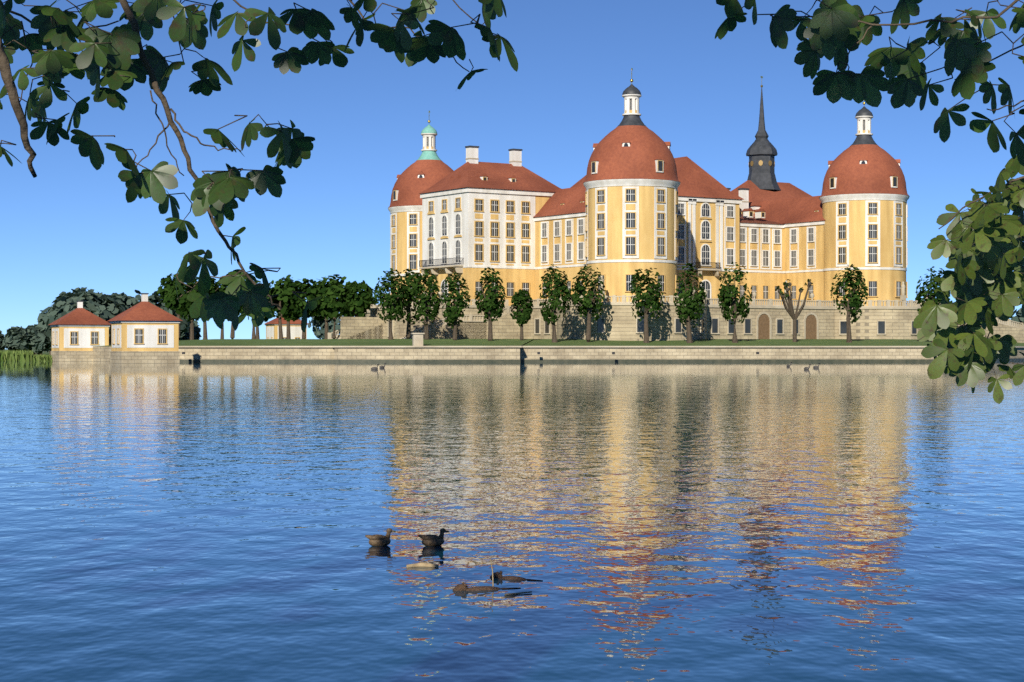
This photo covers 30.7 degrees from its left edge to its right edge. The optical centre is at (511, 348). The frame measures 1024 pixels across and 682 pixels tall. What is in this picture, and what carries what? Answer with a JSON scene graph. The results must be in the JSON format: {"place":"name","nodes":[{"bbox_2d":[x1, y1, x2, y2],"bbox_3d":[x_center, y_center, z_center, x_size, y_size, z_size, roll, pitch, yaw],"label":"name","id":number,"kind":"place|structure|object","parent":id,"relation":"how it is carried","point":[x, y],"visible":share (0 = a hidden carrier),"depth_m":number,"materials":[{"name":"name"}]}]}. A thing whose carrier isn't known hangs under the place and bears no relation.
{"place":"outdoors","nodes":[
{"label":"outdoors","id":0,"kind":"place"},
{"bbox_2d":[51,351,92,360],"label":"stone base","id":1,"kind":"object","parent":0,"point":[72,355],"visible":0.36,"depth_m":248.61,"materials":[{"name":"beige stone"}]},
{"bbox_2d":[52,331,98,344],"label":"pavilion windows","id":2,"kind":"structure","parent":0,"point":[77,338],"depth_m":249.25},
{"bbox_2d":[50,302,109,347],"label":"pavilion","id":3,"kind":"structure","parent":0,"point":[83,337],"depth_m":249.08,"materials":[{"name":"white paint"}]},
{"bbox_2d":[49,308,110,324],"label":"pavilion roof","id":4,"kind":"structure","parent":3,"relation":"on","point":[79,316],"depth_m":249.82,"materials":[{"name":"red tile"}]},
{"bbox_2d":[52,326,108,350],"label":"wall trim","id":5,"kind":"structure","parent":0,"point":[61,339],"depth_m":248.66,"materials":[{"name":"yellow paint"}]},
{"bbox_2d":[112,328,167,343],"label":"pavilion windows","id":6,"kind":"structure","parent":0,"point":[134,336],"depth_m":214.77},
{"bbox_2d":[110,294,179,347],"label":"pavilion","id":7,"kind":"structure","parent":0,"point":[150,336],"depth_m":214.62,"materials":[{"name":"white paint"}]},
{"bbox_2d":[108,301,182,320],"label":"pavilion roof","id":8,"kind":"structure","parent":7,"relation":"on","point":[144,311],"depth_m":215.36,"materials":[{"name":"red tile"}]},
{"bbox_2d":[110,351,179,362],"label":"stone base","id":9,"kind":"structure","parent":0,"point":[144,356],"depth_m":214.56,"materials":[{"name":"beige stone"}]},
{"bbox_2d":[111,323,178,350],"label":"wall trim","id":10,"kind":"structure","parent":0,"point":[124,337],"depth_m":214.66,"materials":[{"name":"yellow paint"}]},
{"bbox_2d":[156,273,376,340],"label":"avenue trees","id":11,"kind":"object","parent":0,"point":[360,302],"depth_m":274.63,"materials":[{"name":"green plant"}]},
{"bbox_2d":[265,324,307,338],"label":"pavilion","id":12,"kind":"structure","parent":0,"point":[295,331],"depth_m":369.29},
{"bbox_2d":[265,318,307,323],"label":"pavilion roof","id":13,"kind":"structure","parent":12,"relation":"on","point":[275,321],"depth_m":369.44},
{"bbox_2d":[0,361,1023,681],"bbox_3d":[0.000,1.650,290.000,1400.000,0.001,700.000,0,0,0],"label":"lake water","id":14,"kind":"structure","parent":0,"point":[636,521],"depth_m":17.75,"materials":[{"name":"blue liquid"}]},
{"bbox_2d":[0,350,52,360],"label":"reed bed","id":15,"kind":"object","parent":14,"relation":"on","point":[17,355],"visible":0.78,"depth_m":252.24,"materials":[{"name":"green plant"}]},
{"bbox_2d":[365,528,391,545],"bbox_3d":[-1.116,1.583,15.647,0.242,0.156,0.105,0,0,-25],"label":"duck","id":16,"kind":"object","parent":14,"relation":"on","point":[379,540],"visible":1,"depth_m":15.61},
{"bbox_2d":[406,562,438,566],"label":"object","id":17,"kind":"object","parent":14,"relation":"on","point":[422,564],"visible":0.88,"depth_m":14.11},
{"bbox_2d":[418,528,445,545],"bbox_3d":[-0.669,1.583,15.648,0.242,0.156,0.105,0,0,-20],"label":"duck","id":18,"kind":"object","parent":14,"relation":"on","point":[431,540],"visible":1,"depth_m":15.61},
{"bbox_2d":[453,582,520,590],"bbox_3d":[-0.172,1.648,12.810,0.480,0.100,0.102,0,0,-10],"label":"nutria fur","id":19,"kind":"object","parent":14,"relation":"on","point":[463,586],"visible":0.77,"depth_m":12.76,"materials":[{"name":"brown fur"}]},
{"bbox_2d":[490,558,531,594],"bbox_3d":[-0.084,1.575,12.745,0.217,0.251,0.463,0,0,-34],"label":"stick","id":20,"kind":"object","parent":14,"relation":"in","point":[506,593],"visible":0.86,"depth_m":12.61,"materials":[{"name":"wood"}]},
{"bbox_2d":[490,571,542,580],"bbox_3d":[0.029,1.648,13.384,0.433,0.093,0.092,0,0,35],"label":"nutria fur","id":21,"kind":"object","parent":14,"relation":"on","point":[497,574],"visible":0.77,"depth_m":13.39,"materials":[{"name":"brown fur"}]},
{"bbox_2d":[93,346,1023,361],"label":"quay wall","id":22,"kind":"structure","parent":14,"relation":"in","point":[102,353],"depth_m":232.65,"materials":[{"name":"beige stone"}]},
{"bbox_2d":[180,358,1023,362],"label":"stone ledge","id":23,"kind":"object","parent":14,"relation":"on","point":[600,360],"visible":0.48,"depth_m":232.72,"materials":[{"name":"stone"}]},
{"bbox_2d":[0,0,1023,331],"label":"tree branches","id":24,"kind":"object","parent":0,"point":[836,32],"visible":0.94,"depth_m":9.39,"materials":[{"name":"green plant"}]},
{"bbox_2d":[0,0,1023,378],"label":"chestnut branch bark","id":25,"kind":"object","parent":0,"point":[10,86],"visible":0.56,"depth_m":9.58,"materials":[{"name":"brown plant"}]},
{"bbox_2d":[913,155,1023,403],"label":"foliage","id":26,"kind":"object","parent":25,"relation":"attached to","point":[994,233],"visible":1,"depth_m":19.14,"materials":[{"name":"green plant"}]},
{"bbox_2d":[0,0,1023,348],"label":"sky","id":27,"kind":"structure","parent":0,"point":[71,225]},
{"bbox_2d":[107,339,1023,345],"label":"island grass","id":28,"kind":"structure","parent":0,"point":[536,342],"depth_m":242.49,"materials":[{"name":"green plant"}]},
{"bbox_2d":[179,333,1023,347],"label":"embankment wall","id":29,"kind":"structure","parent":28,"relation":"on","point":[417,339],"depth_m":232.14,"materials":[{"name":"stone"}]},
{"bbox_2d":[388,94,916,338],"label":"castle","id":30,"kind":"structure","parent":28,"relation":"on","point":[467,219],"depth_m":275.37,"materials":[{"name":"white paint"}]},
{"bbox_2d":[391,186,905,305],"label":"castle yellow walls","id":31,"kind":"structure","parent":30,"relation":"attached to","point":[616,272],"depth_m":277.43,"materials":[{"name":"yellow paint"}]},
{"bbox_2d":[388,125,908,223],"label":"castle roof","id":32,"kind":"structure","parent":30,"relation":"attached to","point":[787,203],"depth_m":278.51,"materials":[{"name":"red tile"}]},
{"bbox_2d":[418,124,441,160],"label":"lantern roof","id":33,"kind":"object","parent":32,"relation":"on","point":[429,155],"visible":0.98,"depth_m":304.88,"materials":[{"name":"teal metal"}]},
{"bbox_2d":[390,110,907,299],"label":"castle windows","id":34,"kind":"structure","parent":30,"relation":"attached to","point":[537,258],"depth_m":274.80,"materials":[{"name":"grey glass"}]},
{"bbox_2d":[465,84,876,189],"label":"castle slate","id":35,"kind":"object","parent":30,"relation":"attached to","point":[764,150],"visible":0.76,"depth_m":306.57,"materials":[{"name":"grey stone"}]},
{"bbox_2d":[750,160,774,166],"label":"castle clock","id":36,"kind":"object","parent":35,"relation":"in","point":[761,163],"visible":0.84,"depth_m":306.79,"materials":[{"name":"gold metal"}]},
{"bbox_2d":[373,262,952,342],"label":"trees","id":37,"kind":"object","parent":28,"relation":"on","point":[411,287],"depth_m":244.26,"materials":[{"name":"green plant"}]},
{"bbox_2d":[328,158,1023,338],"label":"castle sandplain","id":38,"kind":"object","parent":28,"relation":"on","point":[911,305],"visible":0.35,"depth_m":269.18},
{"bbox_2d":[427,99,864,145],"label":"lantern cupola","id":39,"kind":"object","parent":38,"relation":"attached to","point":[631,109],"depth_m":282.78,"materials":[{"name":"white paint"}]},
{"bbox_2d":[335,306,1023,342],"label":"terrace wall","id":40,"kind":"structure","parent":28,"relation":"on","point":[620,323],"depth_m":265.55,"materials":[{"name":"beige stone"}]},
{"bbox_2d":[428,68,865,122],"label":"roof finials","id":41,"kind":"object","parent":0,"point":[631,81],"visible":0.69,"depth_m":283.19,"materials":[{"name":"gold metal"}]},
{"label":"ground","id":42,"kind":"structure","parent":0,"visible":0},
{"bbox_3d":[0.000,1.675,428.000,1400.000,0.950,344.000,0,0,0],"label":"shore grass","id":43,"kind":"object","parent":42,"relation":"on","visible":0},
{"bbox_2d":[0,287,1023,354],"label":"distant trees","id":44,"kind":"object","parent":43,"relation":"on","point":[36,338],"visible":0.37,"depth_m":355.25,"materials":[{"name":"green plant"}]}
]}

